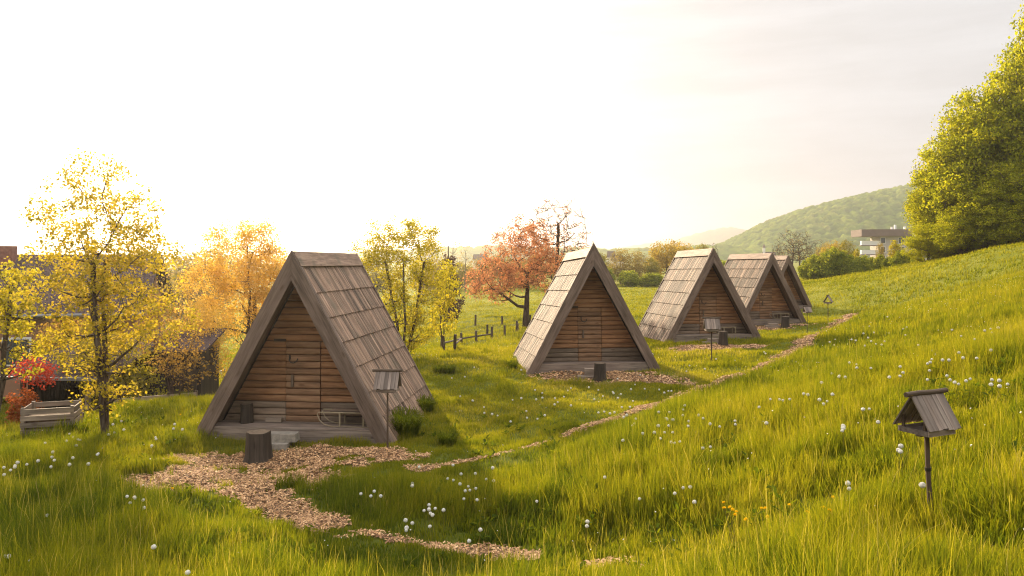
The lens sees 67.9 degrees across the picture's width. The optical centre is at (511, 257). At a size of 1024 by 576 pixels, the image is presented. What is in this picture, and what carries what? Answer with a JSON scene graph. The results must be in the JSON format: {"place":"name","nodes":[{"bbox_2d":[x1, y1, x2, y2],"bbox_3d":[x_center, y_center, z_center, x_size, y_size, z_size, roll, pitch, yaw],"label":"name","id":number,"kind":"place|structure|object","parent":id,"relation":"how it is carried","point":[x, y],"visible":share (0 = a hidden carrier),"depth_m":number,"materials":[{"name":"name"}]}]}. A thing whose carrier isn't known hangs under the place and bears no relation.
{"place":"outdoors","nodes":[
{"label":"outdoors","id":0,"kind":"place"},
{"bbox_2d":[265,417,282,421],"bbox_3d":[-5.284,3.606,16.881,0.366,0.085,0.090,0,0,5],"label":"wood block","id":1,"kind":"object","parent":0,"point":[268,419],"depth_m":16.84,"materials":[{"name":"brown wood"}]},
{"bbox_2d":[17,243,609,258],"bbox_3d":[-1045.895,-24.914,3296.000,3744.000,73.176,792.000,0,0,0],"label":"mountain","id":2,"kind":"structure","parent":0,"point":[188,248],"depth_m":3143.65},
{"bbox_2d":[473,254,486,268],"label":"village house","id":3,"kind":"structure","parent":0,"point":[476,256],"depth_m":378.61,"materials":[{"name":"white paint"}]},
{"bbox_2d":[121,313,857,566],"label":"path","id":4,"kind":"structure","parent":0,"point":[387,458],"depth_m":14.35,"materials":[{"name":"brown wood"}]},
{"bbox_2d":[243,429,273,464],"bbox_3d":[-5.002,3.728,14.898,0.619,0.634,0.608,0,0,8],"label":"log stump","id":5,"kind":"object","parent":4,"relation":"on","point":[258,447],"visible":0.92,"depth_m":14.71,"materials":[{"name":"brown wood"}]},
{"bbox_2d":[577,368,593,379],"bbox_3d":[2.332,3.655,23.855,0.566,0.325,0.470,0,0,3],"label":"step","id":6,"kind":"object","parent":4,"relation":"on","point":[588,372],"visible":0.57,"depth_m":23.79,"materials":[{"name":"grey stone"}]},
{"bbox_2d":[765,323,780,327],"bbox_3d":[14.339,3.755,41.835,0.769,0.255,0.470,0,0,3],"label":"step","id":7,"kind":"object","parent":4,"relation":"on","point":[771,325],"visible":1,"depth_m":41.78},
{"bbox_2d":[213,243,771,262],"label":"hill","id":8,"kind":"structure","parent":0,"point":[724,251],"depth_m":854.97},
{"bbox_2d":[0,0,1023,249],"label":"sky","id":9,"kind":"structure","parent":0,"point":[658,120],"materials":[{"name":"white"}]},
{"bbox_2d":[0,241,1023,575],"bbox_3d":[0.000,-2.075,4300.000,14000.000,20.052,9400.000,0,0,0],"label":"ground","id":10,"kind":"structure","parent":0,"point":[531,300],"depth_m":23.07,"materials":[{"name":"plant"}]},
{"bbox_2d":[0,241,48,409],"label":"garden tree","id":11,"kind":"object","parent":10,"relation":"on","point":[18,327],"visible":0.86,"depth_m":19.48,"materials":[{"name":"yellow plant"}]},
{"bbox_2d":[5,387,43,424],"bbox_3d":[-14.470,4.615,22.572,1.166,1.536,0.919,0,0,-19],"label":"orange shrub","id":12,"kind":"object","parent":10,"relation":"on","point":[14,413],"visible":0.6,"depth_m":22.42,"materials":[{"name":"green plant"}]},
{"bbox_2d":[8,353,63,401],"bbox_3d":[-14.404,4.191,23.028,1.650,2.614,1.108,0,0,-17],"label":"red maple shrub","id":13,"kind":"object","parent":10,"relation":"on","point":[47,378],"visible":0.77,"depth_m":22.94,"materials":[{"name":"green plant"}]},
{"bbox_2d":[20,399,83,435],"bbox_3d":[-10.815,3.831,17.900,1.126,0.800,0.934,0,0,-18],"label":"compost bin","id":14,"kind":"object","parent":10,"relation":"on","point":[30,418],"visible":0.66,"depth_m":17.54,"materials":[{"name":"wood"}]},
{"bbox_2d":[18,315,121,358],"bbox_3d":[-15.785,4.076,27.486,3.913,4.458,2.226,0,0,0],"label":"garden bush","id":15,"kind":"object","parent":10,"relation":"on","point":[53,325],"visible":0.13,"depth_m":27.32,"materials":[{"name":"yellow plant"}]},
{"bbox_2d":[6,333,167,411],"bbox_3d":[-14.534,4.300,25.883,4.115,3.100,3.560,0,0,6],"label":"carport","id":16,"kind":"object","parent":10,"relation":"on","point":[58,391],"visible":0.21,"depth_m":25.63,"materials":[{"name":"wood"}]},
{"bbox_2d":[0,246,175,396],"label":"salmon house","id":17,"kind":"structure","parent":10,"relation":"on","point":[13,255],"depth_m":33.10,"materials":[{"name":"paint"}]},
{"bbox_2d":[2,337,31,365],"bbox_3d":[-20.804,3.950,31.927,1.100,1.200,0.085,0,0,-14],"label":"window","id":18,"kind":"structure","parent":17,"relation":"in","point":[8,362],"depth_m":31.91,"materials":[{"name":"white paint"}]},
{"bbox_2d":[3,147,202,433],"bbox_3d":[-9.114,0.861,17.017,4.158,6.480,2.904,0,0,0],"label":"maple tree","id":19,"kind":"object","parent":10,"relation":"on","point":[102,367],"visible":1,"depth_m":16.84,"materials":[{"name":"yellow plant"}]},
{"bbox_2d":[52,318,178,404],"bbox_3d":[-12.957,4.000,24.735,3.795,4.110,2.272,0,0,0],"label":"garden bush","id":20,"kind":"object","parent":10,"relation":"on","point":[140,374],"visible":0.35,"depth_m":24.56,"materials":[{"name":"yellow plant"}]},
{"bbox_2d":[109,390,197,403],"bbox_3d":[-10.945,4.548,23.280,2.529,0.810,0.105,0,0,-38],"label":"board fence","id":21,"kind":"object","parent":10,"relation":"on","point":[169,394],"visible":0.18,"depth_m":23.18,"materials":[{"name":"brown wood"}]},
{"bbox_2d":[145,257,196,321],"bbox_3d":[-14.890,2.871,32.909,2.408,5.780,1.849,0,0,-15],"label":"twiggy tree","id":22,"kind":"object","parent":10,"relation":"on","point":[171,280],"visible":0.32,"depth_m":32.90,"materials":[{"name":"brown plant"}]},
{"bbox_2d":[131,287,211,396],"bbox_3d":[-10.452,2.901,23.453,2.479,4.046,1.922,0,0,0],"label":"hazel shrub","id":23,"kind":"object","parent":10,"relation":"on","point":[170,376],"visible":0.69,"depth_m":23.41,"materials":[{"name":"yellow plant"}]},
{"bbox_2d":[125,328,226,397],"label":"garden shed","id":24,"kind":"structure","parent":10,"relation":"on","point":[210,385],"depth_m":26.57,"materials":[{"name":"wood"}]},
{"bbox_2d":[165,261,187,316],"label":"tree","id":25,"kind":"object","parent":10,"relation":"on","point":[174,289],"visible":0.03,"depth_m":60.59,"materials":[{"name":"yellow plant"}]},
{"bbox_2d":[150,247,223,325],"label":"tree","id":26,"kind":"object","parent":10,"relation":"on","point":[188,268],"visible":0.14,"depth_m":69.69,"materials":[{"name":"yellow plant"}]},
{"bbox_2d":[162,296,240,379],"bbox_3d":[-11.495,3.632,28.014,2.990,4.454,2.402,0,0,0],"label":"golden bush","id":27,"kind":"object","parent":10,"relation":"on","point":[219,339],"visible":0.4,"depth_m":28.00,"materials":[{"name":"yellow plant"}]},
{"bbox_2d":[171,247,247,317],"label":"tree","id":28,"kind":"object","parent":10,"relation":"on","point":[213,276],"visible":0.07,"depth_m":79.85,"materials":[{"name":"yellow plant"}]},
{"bbox_2d":[172,215,290,347],"bbox_3d":[-11.153,1.791,31.518,5.489,7.150,3.918,0,0,22],"label":"golden tree","id":29,"kind":"object","parent":10,"relation":"on","point":[252,263],"visible":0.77,"depth_m":30.98,"materials":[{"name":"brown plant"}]},
{"bbox_2d":[271,431,299,450],"bbox_3d":[-4.819,3.832,15.852,0.662,0.315,0.470,0,0,3],"label":"step","id":30,"kind":"object","parent":10,"relation":"on","point":[281,440],"visible":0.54,"depth_m":15.79,"materials":[{"name":"stone"}]},
{"bbox_2d":[196,251,433,444],"bbox_3d":[-4.489,1.936,18.525,4.518,4.140,4.595,0,0,6],"label":"triangular hut","id":31,"kind":"object","parent":10,"relation":"on","point":[322,333],"visible":0.91,"depth_m":16.94,"materials":[{"name":"brown wood"}]},
{"bbox_2d":[240,402,254,423],"bbox_3d":[-5.898,3.458,16.825,0.313,0.454,0.337,0,0,21],"label":"log stump","id":32,"kind":"object","parent":31,"relation":"on","point":[246,413],"visible":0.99,"depth_m":16.74,"materials":[{"name":"brown wood"}]},
{"bbox_2d":[286,341,320,421],"bbox_3d":[-4.657,2.768,16.908,0.780,1.791,0.152,0,0,6],"label":"door","id":33,"kind":"structure","parent":31,"relation":"in","point":[302,371],"depth_m":16.93,"materials":[{"name":"wood"}]},
{"bbox_2d":[317,408,367,427],"bbox_3d":[-3.587,3.482,16.515,1.233,0.347,0.366,0,0,6],"label":"sledge","id":34,"kind":"object","parent":31,"relation":"on","point":[340,411],"visible":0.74,"depth_m":16.39,"materials":[{"name":"brown wood"}]},
{"bbox_2d":[363,260,401,296],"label":"tree","id":35,"kind":"object","parent":10,"relation":"on","point":[379,284],"visible":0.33,"depth_m":87.26,"materials":[{"name":"yellow plant"}]},
{"bbox_2d":[372,369,402,448],"bbox_3d":[-2.527,3.127,15.422,0.616,1.739,0.455,0,0,4],"label":"bird feeder","id":36,"kind":"object","parent":10,"relation":"on","point":[387,381],"visible":0.98,"depth_m":15.34,"materials":[{"name":"wood"}]},
{"bbox_2d":[348,212,463,355],"bbox_3d":[-3.966,1.090,28.496,4.382,5.587,2.726,0,0,0],"label":"spring tree","id":37,"kind":"object","parent":10,"relation":"on","point":[416,314],"visible":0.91,"depth_m":28.22,"materials":[{"name":"yellow plant"}]},
{"bbox_2d":[389,406,428,437],"bbox_3d":[-2.356,3.685,16.882,1.427,0.642,1.505,0,0,0],"label":"bush","id":38,"kind":"object","parent":10,"relation":"on","point":[407,422],"depth_m":16.69,"materials":[{"name":"green plant"}]},
{"bbox_2d":[407,265,436,294],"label":"tree","id":39,"kind":"object","parent":10,"relation":"on","point":[423,287],"visible":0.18,"depth_m":97.64,"materials":[{"name":"yellow plant"}]},
{"bbox_2d":[416,393,441,413],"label":"bush","id":40,"kind":"object","parent":10,"relation":"on","point":[428,403],"depth_m":19.26,"materials":[{"name":"green plant"}]},
{"bbox_2d":[421,259,445,289],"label":"tree","id":41,"kind":"object","parent":10,"relation":"on","point":[435,268],"visible":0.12,"depth_m":104.36,"materials":[{"name":"yellow plant"}]},
{"bbox_2d":[426,258,461,349],"bbox_3d":[-2.797,1.981,31.010,1.421,3.957,1.357,0,0,41],"label":"spring tree","id":42,"kind":"object","parent":10,"relation":"on","point":[447,303],"visible":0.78,"depth_m":30.99,"materials":[{"name":"yellow plant"}]},
{"bbox_2d":[432,428,462,445],"bbox_3d":[-1.351,3.840,16.194,0.785,0.317,0.727,0,0,-38],"label":"grass tussock","id":43,"kind":"object","parent":10,"relation":"on","point":[443,438],"depth_m":16.10,"materials":[{"name":"green plant"}]},
{"bbox_2d":[440,363,457,373],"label":"grass tussock","id":44,"kind":"object","parent":10,"relation":"on","point":[451,368],"depth_m":24.85,"materials":[{"name":"green plant"}]},
{"bbox_2d":[433,246,465,321],"bbox_3d":[-5.170,2.207,62.004,2.729,6.365,2.678,0,0,0],"label":"conifer","id":45,"kind":"object","parent":10,"relation":"on","point":[453,259],"visible":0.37,"depth_m":61.80,"materials":[{"name":"green plant"}]},
{"bbox_2d":[450,261,471,288],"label":"tree","id":46,"kind":"object","parent":10,"relation":"on","point":[460,275],"visible":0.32,"depth_m":110.88,"materials":[{"name":"yellow plant"}]},
{"bbox_2d":[457,245,473,291],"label":"bare tree","id":47,"kind":"object","parent":10,"relation":"on","point":[465,253],"visible":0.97,"depth_m":94.94,"materials":[{"name":"brown plant"}]},
{"bbox_2d":[440,324,505,351],"bbox_3d":[-2.287,3.827,36.864,2.148,1.407,11.743,0,0,10],"label":"field fence","id":48,"kind":"object","parent":10,"relation":"on","point":[455,341],"visible":0.66,"depth_m":38.96,"materials":[{"name":"brown wood"}]},
{"bbox_2d":[462,258,493,287],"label":"tree","id":49,"kind":"object","parent":10,"relation":"on","point":[469,278],"visible":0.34,"depth_m":101.70,"materials":[{"name":"orange plant"}]},
{"bbox_2d":[480,255,511,284],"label":"tree","id":50,"kind":"object","parent":10,"relation":"on","point":[498,279],"visible":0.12,"depth_m":108.40,"materials":[{"name":"orange plant"}]},
{"bbox_2d":[458,214,564,326],"bbox_3d":[0.228,0.794,45.069,6.865,6.957,4.460,0,0,0],"label":"copper tree","id":51,"kind":"object","parent":10,"relation":"on","point":[534,266],"visible":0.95,"depth_m":44.68,"materials":[{"name":"orange plant"}]},
{"bbox_2d":[507,360,519,369],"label":"grass tussock","id":52,"kind":"object","parent":10,"relation":"on","point":[514,364],"depth_m":25.39,"materials":[{"name":"green plant"}]},
{"bbox_2d":[506,259,531,284],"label":"tree","id":53,"kind":"object","parent":10,"relation":"on","point":[525,263],"visible":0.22,"depth_m":98.23,"materials":[{"name":"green plant"}]},
{"bbox_2d":[28,278,1023,562],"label":"meadow florets","id":54,"kind":"object","parent":10,"relation":"on","point":[676,352],"visible":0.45,"depth_m":15.70,"materials":[{"name":"plant"}]},
{"bbox_2d":[519,255,553,284],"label":"tree","id":55,"kind":"object","parent":10,"relation":"on","point":[537,275],"visible":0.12,"depth_m":104.65,"materials":[{"name":"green plant"}]},
{"bbox_2d":[523,198,593,279],"bbox_3d":[2.930,0.097,49.916,5.004,8.020,3.284,0,0,0],"label":"budding tree","id":56,"kind":"object","parent":10,"relation":"on","point":[563,238],"visible":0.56,"depth_m":49.83,"materials":[{"name":"brown plant"}]},
{"bbox_2d":[513,243,659,373],"bbox_3d":[2.405,1.727,26.985,4.518,4.259,4.595,0,-2,-7],"label":"triangular hut","id":57,"kind":"object","parent":10,"relation":"on","point":[582,318],"visible":0.96,"depth_m":25.36,"materials":[{"name":"brown wood"}]},
{"bbox_2d":[578,308,601,360],"bbox_3d":[2.599,2.569,25.342,0.780,1.791,0.152,0,-2,-7],"label":"door","id":58,"kind":"structure","parent":57,"relation":"in","point":[582,330],"depth_m":25.36,"materials":[{"name":"wood"}]},
{"bbox_2d":[593,362,606,381],"bbox_3d":[2.706,3.534,23.419,0.435,0.574,0.403,0,0,9],"label":"log stump","id":59,"kind":"object","parent":10,"relation":"on","point":[599,371],"visible":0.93,"depth_m":23.28,"materials":[{"name":"brown wood"}]},
{"bbox_2d":[600,253,610,267],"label":"tree","id":60,"kind":"object","parent":10,"relation":"on","point":[604,260],"visible":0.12,"depth_m":117.59,"materials":[{"name":"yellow plant"}]},
{"bbox_2d":[608,247,633,283],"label":"tree","id":61,"kind":"object","parent":10,"relation":"on","point":[616,266],"visible":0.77,"depth_m":111.67,"materials":[{"name":"yellow plant"}]},
{"bbox_2d":[617,270,639,286],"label":"field shrub","id":62,"kind":"object","parent":10,"relation":"on","point":[628,278],"visible":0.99,"depth_m":103.26,"materials":[{"name":"green plant"}]},
{"bbox_2d":[625,248,648,278],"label":"tree","id":63,"kind":"object","parent":10,"relation":"on","point":[637,260],"visible":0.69,"depth_m":111.60,"materials":[{"name":"yellow plant"}]},
{"bbox_2d":[638,272,663,286],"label":"field shrub","id":64,"kind":"object","parent":10,"relation":"on","point":[654,281],"visible":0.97,"depth_m":102.41,"materials":[{"name":"green plant"}]},
{"bbox_2d":[643,255,661,279],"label":"tree","id":65,"kind":"object","parent":10,"relation":"on","point":[651,268],"visible":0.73,"depth_m":109.50,"materials":[{"name":"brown plant"}]},
{"bbox_2d":[643,238,681,275],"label":"tree","id":66,"kind":"object","parent":10,"relation":"on","point":[663,258],"visible":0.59,"depth_m":113.45,"materials":[{"name":"yellow plant"}]},
{"bbox_2d":[670,241,693,263],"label":"tree","id":67,"kind":"object","parent":10,"relation":"on","point":[683,247],"visible":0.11,"depth_m":121.46,"materials":[{"name":"yellow plant"}]},
{"bbox_2d":[638,248,760,341],"bbox_3d":[8.529,1.687,35.445,4.518,4.139,4.595,0,-1,-7],"label":"triangular hut","id":68,"kind":"object","parent":10,"relation":"on","point":[695,287],"visible":0.95,"depth_m":33.91,"materials":[{"name":"brown wood"}]},
{"bbox_2d":[699,293,716,333],"bbox_3d":[8.741,2.496,33.821,0.780,1.791,0.152,0,-1,-8],"label":"door","id":69,"kind":"structure","parent":68,"relation":"in","point":[705,310],"depth_m":33.84,"materials":[{"name":"wood"}]},
{"bbox_2d":[702,317,720,361],"bbox_3d":[7.030,2.974,26.780,0.675,1.778,0.497,0,0,3],"label":"bird feeder","id":70,"kind":"object","parent":10,"relation":"on","point":[711,324],"visible":0.98,"depth_m":26.71,"materials":[{"name":"grey wood"}]},
{"bbox_2d":[718,331,727,345],"bbox_3d":[8.549,3.279,30.732,0.405,0.614,0.412,0,0,-34],"label":"log stump","id":71,"kind":"object","parent":10,"relation":"on","point":[723,338],"visible":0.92,"depth_m":30.60,"materials":[{"name":"brown wood"}]},
{"bbox_2d":[724,253,805,324],"bbox_3d":[14.238,1.821,45.379,4.518,4.139,4.595,0,-1,-14],"label":"triangular hut","id":72,"kind":"object","parent":10,"relation":"on","point":[761,285],"visible":0.68,"depth_m":43.86,"materials":[{"name":"brown wood"}]},
{"bbox_2d":[759,288,771,318],"bbox_3d":[14.646,2.649,43.798,0.780,1.791,0.152,0,-1,-14],"label":"door","id":73,"kind":"structure","parent":72,"relation":"in","point":[767,300],"depth_m":43.83,"materials":[{"name":"wood"}]},
{"bbox_2d":[781,316,789,327],"bbox_3d":[14.919,3.530,41.459,0.475,0.634,0.534,0,0,-3],"label":"log stump","id":74,"kind":"object","parent":10,"relation":"on","point":[785,323],"visible":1,"depth_m":41.29,"materials":[{"name":"brown wood"}]},
{"bbox_2d":[772,230,808,263],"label":"bare tree","id":75,"kind":"object","parent":10,"relation":"on","point":[792,257],"visible":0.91,"depth_m":124.80,"materials":[{"name":"brown plant"}]},
{"bbox_2d":[774,255,811,308],"bbox_3d":[20.050,1.900,59.125,4.518,4.139,4.595,0,0,-17],"label":"triangular hut","id":76,"kind":"object","parent":10,"relation":"on","point":[787,268],"visible":0.16,"depth_m":57.52,"materials":[{"name":"brown wood"}]},
{"bbox_2d":[786,230,813,276],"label":"bare tree","id":77,"kind":"object","parent":10,"relation":"on","point":[800,259],"visible":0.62,"depth_m":127.83,"materials":[{"name":"brown plant"}]},
{"bbox_2d":[797,260,808,278],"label":"hedge shrub","id":78,"kind":"object","parent":10,"relation":"on","point":[801,273],"visible":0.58,"depth_m":99.85,"materials":[{"name":"green plant"}]},
{"bbox_2d":[802,306,811,332],"bbox_3d":[14.828,3.171,38.181,0.470,1.491,0.343,0,0,-10],"label":"bird feeder","id":79,"kind":"object","parent":10,"relation":"on","point":[807,309],"visible":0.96,"depth_m":38.13,"materials":[{"name":"wood"}]},
{"bbox_2d":[801,254,818,279],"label":"hedge shrub","id":80,"kind":"object","parent":10,"relation":"on","point":[810,263],"visible":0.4,"depth_m":98.58,"materials":[{"name":"green plant"}]},
{"bbox_2d":[807,251,831,278],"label":"hedge shrub","id":81,"kind":"object","parent":10,"relation":"on","point":[817,259],"visible":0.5,"depth_m":97.31,"materials":[{"name":"green plant"}]},
{"bbox_2d":[815,246,847,277],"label":"hedge shrub","id":82,"kind":"object","parent":10,"relation":"on","point":[826,271],"visible":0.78,"depth_m":95.86,"materials":[{"name":"green plant"}]},
{"bbox_2d":[821,240,842,252],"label":"tree","id":83,"kind":"object","parent":10,"relation":"on","point":[827,247],"visible":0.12,"depth_m":111.94,"materials":[{"name":"yellow plant"}]},
{"bbox_2d":[829,250,856,275],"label":"hedge shrub","id":84,"kind":"object","parent":10,"relation":"on","point":[843,257],"visible":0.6,"depth_m":95.39,"materials":[{"name":"green plant"}]},
{"bbox_2d":[837,240,856,255],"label":"tree","id":85,"kind":"object","parent":10,"relation":"on","point":[843,247],"visible":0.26,"depth_m":107.80,"materials":[{"name":"yellow plant"}]},
{"bbox_2d":[842,254,855,274],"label":"hedge shrub","id":86,"kind":"object","parent":10,"relation":"on","point":[849,259],"visible":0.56,"depth_m":94.70,"materials":[{"name":"green plant"}]},
{"bbox_2d":[848,257,860,273],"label":"hedge shrub","id":87,"kind":"object","parent":10,"relation":"on","point":[853,269],"visible":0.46,"depth_m":93.81,"materials":[{"name":"green plant"}]},
{"bbox_2d":[855,254,868,271],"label":"hedge shrub","id":88,"kind":"object","parent":10,"relation":"on","point":[862,265],"visible":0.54,"depth_m":92.71,"materials":[{"name":"green plant"}]},
{"bbox_2d":[865,256,874,270],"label":"hedge shrub","id":89,"kind":"object","parent":10,"relation":"on","point":[870,261],"visible":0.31,"depth_m":91.82,"materials":[{"name":"green plant"}]},
{"bbox_2d":[871,254,884,269],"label":"hedge shrub","id":90,"kind":"object","parent":10,"relation":"on","point":[877,264],"visible":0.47,"depth_m":90.80,"materials":[{"name":"green plant"}]},
{"bbox_2d":[875,242,885,258],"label":"tree","id":91,"kind":"object","parent":10,"relation":"on","point":[880,251],"visible":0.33,"depth_m":96.85,"materials":[{"name":"brown plant"}]},
{"bbox_2d":[880,256,892,269],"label":"hedge shrub","id":92,"kind":"object","parent":10,"relation":"on","point":[884,263],"visible":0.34,"depth_m":89.79,"materials":[{"name":"green plant"}]},
{"bbox_2d":[851,225,934,259],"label":"apartment block","id":93,"kind":"structure","parent":10,"relation":"on","point":[883,236],"depth_m":248.76,"materials":[{"name":"grey paint"}]},
{"bbox_2d":[887,240,901,257],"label":"poplar tree","id":94,"kind":"object","parent":10,"relation":"on","point":[895,247],"visible":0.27,"depth_m":91.83,"materials":[{"name":"yellow plant"}]},
{"bbox_2d":[887,250,908,266],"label":"hedge shrub","id":95,"kind":"object","parent":10,"relation":"on","point":[898,259],"visible":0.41,"depth_m":87.83,"materials":[{"name":"green plant"}]},
{"bbox_2d":[892,388,961,521],"bbox_3d":[3.869,1.921,7.099,0.546,1.375,0.406,0,0,-24],"label":"bird feeder","id":96,"kind":"object","parent":10,"relation":"on","point":[932,410],"visible":0.96,"depth_m":7.06,"materials":[{"name":"wood"}]},
{"bbox_2d":[899,223,956,261],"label":"woodland tree","id":97,"kind":"object","parent":10,"relation":"on","point":[924,248],"visible":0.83,"depth_m":72.83,"materials":[{"name":"green plant"}]},
{"bbox_2d":[900,176,963,256],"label":"woodland tree","id":98,"kind":"object","parent":10,"relation":"on","point":[909,206],"visible":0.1,"depth_m":75.84,"materials":[{"name":"green plant"}]},
{"bbox_2d":[901,171,980,250],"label":"woodland tree","id":99,"kind":"object","parent":10,"relation":"on","point":[914,219],"visible":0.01,"depth_m":82.27,"materials":[{"name":"green plant"}]},
{"bbox_2d":[926,202,986,254],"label":"woodland tree","id":100,"kind":"object","parent":10,"relation":"on","point":[949,236],"visible":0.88,"depth_m":69.25,"materials":[{"name":"green plant"}]},
{"bbox_2d":[907,125,1006,254],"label":"woodland tree","id":101,"kind":"object","parent":10,"relation":"on","point":[955,184],"visible":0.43,"depth_m":71.93,"materials":[{"name":"green plant"}]},
{"bbox_2d":[911,85,1023,248],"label":"woodland tree","id":102,"kind":"object","parent":10,"relation":"on","point":[960,111],"visible":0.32,"depth_m":71.95,"materials":[{"name":"green plant"}]},
{"bbox_2d":[935,56,1023,243],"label":"woodland tree","id":103,"kind":"object","parent":10,"relation":"on","point":[1017,88],"visible":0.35,"depth_m":70.18,"materials":[{"name":"green plant"}]},
{"bbox_2d":[955,179,1023,248],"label":"woodland tree","id":104,"kind":"object","parent":10,"relation":"on","point":[992,234],"visible":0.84,"depth_m":67.63,"materials":[{"name":"green plant"}]},
{"bbox_2d":[977,160,1023,242],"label":"woodland tree","id":105,"kind":"object","parent":10,"relation":"on","point":[1015,177],"visible":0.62,"depth_m":67.43,"materials":[{"name":"green plant"}]},
{"bbox_2d":[982,19,1023,234],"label":"woodland tree","id":106,"kind":"object","parent":10,"relation":"on","point":[1020,54],"visible":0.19,"depth_m":71.11,"materials":[{"name":"green plant"}]},
{"bbox_2d":[1001,0,1023,65],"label":"woodland tree","id":107,"kind":"object","parent":10,"relation":"on","point":[1021,22],"visible":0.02,"depth_m":77.34,"materials":[{"name":"green plant"}]},
{"bbox_2d":[622,227,745,248],"bbox_3d":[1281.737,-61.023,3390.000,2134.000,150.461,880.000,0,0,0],"label":"mountain","id":108,"kind":"structure","parent":0,"point":[717,235],"depth_m":3267.37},
{"bbox_2d":[721,183,1022,262],"bbox_3d":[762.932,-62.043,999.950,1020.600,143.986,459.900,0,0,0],"label":"hill","id":109,"kind":"structure","parent":0,"point":[840,220],"depth_m":916.32,"materials":[{"name":"green plant"}]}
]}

